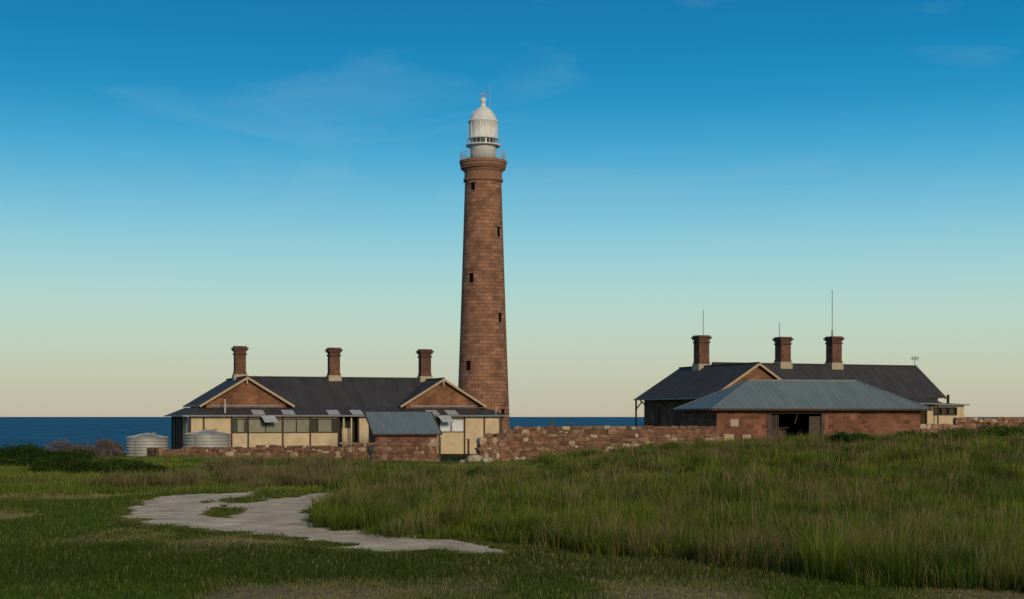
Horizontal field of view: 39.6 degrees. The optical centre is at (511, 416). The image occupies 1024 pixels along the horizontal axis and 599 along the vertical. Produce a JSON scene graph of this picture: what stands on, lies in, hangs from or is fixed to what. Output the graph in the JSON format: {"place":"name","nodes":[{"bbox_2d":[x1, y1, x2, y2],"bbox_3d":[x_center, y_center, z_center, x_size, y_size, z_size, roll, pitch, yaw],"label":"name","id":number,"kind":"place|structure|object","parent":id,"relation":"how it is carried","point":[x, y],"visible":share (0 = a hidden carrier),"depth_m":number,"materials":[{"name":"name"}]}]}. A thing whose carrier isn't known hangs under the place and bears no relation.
{"place":"outdoors","nodes":[
{"label":"outdoors","id":0,"kind":"place"},
{"bbox_2d":[0,453,375,494],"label":"field grass","id":1,"kind":"structure","parent":0,"point":[178,462],"depth_m":66.69,"materials":[{"name":"green plant"}]},
{"bbox_2d":[349,457,546,477],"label":"field grass","id":2,"kind":"structure","parent":0,"point":[457,466],"depth_m":87.12,"materials":[{"name":"green plant"}]},
{"bbox_2d":[0,427,1023,598],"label":"ground","id":3,"kind":"structure","parent":0,"point":[275,592],"depth_m":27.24,"materials":[{"name":"green plant"}]},
{"bbox_2d":[0,456,44,467],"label":"coastal shrub","id":4,"kind":"object","parent":3,"relation":"on","point":[11,461],"visible":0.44,"depth_m":86.67,"materials":[{"name":"green plant"}]},
{"bbox_2d":[0,443,99,459],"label":"coastal shrub","id":5,"kind":"object","parent":3,"relation":"on","point":[29,450],"visible":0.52,"depth_m":99.50,"materials":[{"name":"green plant"}]},
{"bbox_2d":[43,438,125,456],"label":"dry shrub","id":6,"kind":"object","parent":3,"relation":"on","point":[111,446],"visible":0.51,"depth_m":109.73,"materials":[{"name":"brown plant"}]},
{"bbox_2d":[25,454,177,474],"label":"coastal shrub","id":7,"kind":"object","parent":3,"relation":"on","point":[70,464],"visible":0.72,"depth_m":77.62,"materials":[{"name":"leaves"},{"name":"twigs"}]},
{"bbox_2d":[125,432,169,456],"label":"water tank","id":8,"kind":"object","parent":3,"relation":"on","point":[138,445],"visible":0.66,"depth_m":112.12,"materials":[{"name":"metal"}]},
{"bbox_2d":[184,429,230,446],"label":"water tank","id":9,"kind":"object","parent":3,"relation":"on","point":[208,438],"visible":0.55,"depth_m":110.31,"materials":[{"name":"metal"}]},
{"bbox_2d":[80,448,380,489],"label":"reed clump","id":10,"kind":"object","parent":3,"relation":"on","point":[292,473],"visible":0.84,"depth_m":67.75,"materials":[{"name":"green plant"}]},
{"bbox_2d":[147,442,373,459],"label":"stone wall","id":11,"kind":"structure","parent":3,"relation":"on","point":[194,450],"depth_m":105.22,"materials":[{"name":"brown stone"}]},
{"bbox_2d":[143,495,464,549],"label":"lawn grass","id":12,"kind":"structure","parent":3,"relation":"on","point":[270,515],"depth_m":48.34,"materials":[{"name":"green plant"}]},
{"bbox_2d":[120,491,508,553],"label":"sand path","id":13,"kind":"structure","parent":3,"relation":"on","point":[187,509],"depth_m":42.75,"materials":[{"name":"beige sand"}]},
{"bbox_2d":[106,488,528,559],"bbox_3d":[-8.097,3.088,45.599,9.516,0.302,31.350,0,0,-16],"label":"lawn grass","id":14,"kind":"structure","parent":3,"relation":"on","point":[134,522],"depth_m":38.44,"materials":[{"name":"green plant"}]},
{"bbox_2d":[164,346,509,453],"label":"keepers cottage","id":15,"kind":"structure","parent":3,"relation":"on","point":[242,408],"depth_m":122.11,"materials":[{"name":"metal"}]},
{"bbox_2d":[364,411,441,453],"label":"lean to shed","id":16,"kind":"object","parent":3,"relation":"on","point":[383,426],"visible":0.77,"depth_m":109.06,"materials":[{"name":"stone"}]},
{"bbox_2d":[371,438,439,461],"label":"stone wall","id":17,"kind":"structure","parent":3,"relation":"on","point":[431,455],"depth_m":100.21,"materials":[{"name":"brown stone"}]},
{"bbox_2d":[438,437,440,460],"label":"fence post","id":18,"kind":"object","parent":3,"relation":"on","point":[439,448],"visible":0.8,"depth_m":100.12,"materials":[{"name":"wood"}]},
{"bbox_2d":[467,439,469,456],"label":"fence post","id":19,"kind":"object","parent":3,"relation":"on","point":[468,447],"visible":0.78,"depth_m":104.42,"materials":[{"name":"wood"}]},
{"bbox_2d":[467,454,482,462],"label":"boulder","id":20,"kind":"object","parent":3,"relation":"on","point":[473,457],"visible":0.72,"depth_m":97.08,"materials":[{"name":"stone"}]},
{"bbox_2d":[462,470,501,481],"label":"coastal shrub","id":21,"kind":"object","parent":3,"relation":"on","point":[469,473],"visible":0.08,"depth_m":66.52,"materials":[{"name":"green plant"}]},
{"bbox_2d":[458,93,509,432],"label":"lighthouse","id":22,"kind":"object","parent":3,"relation":"on","point":[483,373],"visible":0.91,"depth_m":202.45,"materials":[{"name":"stone"}]},
{"bbox_2d":[482,457,492,462],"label":"boulder","id":23,"kind":"object","parent":3,"relation":"on","point":[486,459],"visible":0.65,"depth_m":96.78,"materials":[{"name":"stone"}]},
{"bbox_2d":[477,436,508,458],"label":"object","id":24,"kind":"object","parent":3,"relation":"on","point":[497,443],"visible":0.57,"depth_m":99.32,"materials":[{"name":"brown stone"}]},
{"bbox_2d":[475,433,512,461],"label":"stones","id":25,"kind":"object","parent":3,"relation":"on","point":[503,446],"visible":0.73,"depth_m":99.31,"materials":[{"name":"brown stone"}]},
{"bbox_2d":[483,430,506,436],"bbox_3d":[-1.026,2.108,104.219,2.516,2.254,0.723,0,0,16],"label":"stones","id":26,"kind":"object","parent":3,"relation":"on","point":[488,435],"visible":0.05,"depth_m":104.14,"materials":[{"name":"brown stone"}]},
{"bbox_2d":[499,416,500,432],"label":"fence post","id":27,"kind":"object","parent":3,"relation":"on","point":[499,424],"visible":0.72,"depth_m":107.92,"materials":[{"name":"wood"}]},
{"bbox_2d":[507,425,722,460],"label":"stone wall","id":28,"kind":"structure","parent":3,"relation":"on","point":[665,432],"depth_m":100.11,"materials":[{"name":"brown stone"}]},
{"bbox_2d":[296,424,1023,592],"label":"tall grass","id":29,"kind":"structure","parent":3,"relation":"on","point":[976,582],"depth_m":41.14,"materials":[{"name":"green plant"}]},
{"bbox_2d":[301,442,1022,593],"bbox_3d":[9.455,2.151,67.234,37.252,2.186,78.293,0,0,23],"label":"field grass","id":30,"kind":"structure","parent":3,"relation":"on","point":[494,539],"depth_m":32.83,"materials":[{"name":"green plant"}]},
{"bbox_2d":[634,290,969,426],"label":"keepers cottage","id":31,"kind":"structure","parent":3,"relation":"on","point":[701,376],"depth_m":140.47,"materials":[{"name":"metal"}]},
{"bbox_2d":[672,379,932,440],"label":"stone barn","id":32,"kind":"structure","parent":3,"relation":"on","point":[748,408],"depth_m":102.10,"materials":[{"name":"metal"}]},
{"bbox_2d":[767,412,823,439],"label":"door","id":33,"kind":"structure","parent":32,"relation":"in","point":[816,423],"depth_m":101.33,"materials":[{"name":"wood"}]},
{"bbox_2d":[802,431,877,445],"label":"coastal shrub","id":34,"kind":"object","parent":3,"relation":"on","point":[844,437],"visible":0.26,"depth_m":79.33,"materials":[{"name":"green plant"}]},
{"bbox_2d":[890,423,1023,439],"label":"coastal shrub","id":35,"kind":"object","parent":3,"relation":"on","point":[1001,429],"visible":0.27,"depth_m":84.42,"materials":[{"name":"green plant"}]},
{"bbox_2d":[920,424,1013,432],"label":"stone wall","id":36,"kind":"structure","parent":3,"relation":"on","point":[941,426],"depth_m":104.77,"materials":[{"name":"brown stone"}]},
{"bbox_2d":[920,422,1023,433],"bbox_3d":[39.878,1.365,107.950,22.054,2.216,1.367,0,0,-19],"label":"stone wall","id":37,"kind":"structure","parent":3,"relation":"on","point":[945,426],"depth_m":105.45,"materials":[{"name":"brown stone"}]},
{"bbox_2d":[950,421,1023,431],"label":"coastal shrub","id":38,"kind":"object","parent":3,"relation":"on","point":[985,426],"visible":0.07,"depth_m":93.16,"materials":[{"name":"green plant"}]},
{"bbox_2d":[953,417,1023,423],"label":"stones","id":39,"kind":"object","parent":3,"relation":"on","point":[968,419],"visible":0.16,"depth_m":122.27,"materials":[{"name":"stone"}]},
{"bbox_2d":[956,418,1021,423],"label":"stone wall","id":40,"kind":"structure","parent":3,"relation":"on","point":[990,420],"depth_m":122.20,"materials":[{"name":"brown stone"}]},
{"bbox_2d":[0,417,1023,451],"bbox_3d":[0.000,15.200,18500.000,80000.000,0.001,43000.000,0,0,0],"label":"sea","id":41,"kind":"structure","parent":0,"point":[38,431],"depth_m":2375.19,"materials":[{"name":"liquid"}]},
{"bbox_2d":[0,0,1023,416],"label":"sky","id":42,"kind":"structure","parent":0,"point":[184,183],"materials":[{"name":"blue"}]}
]}

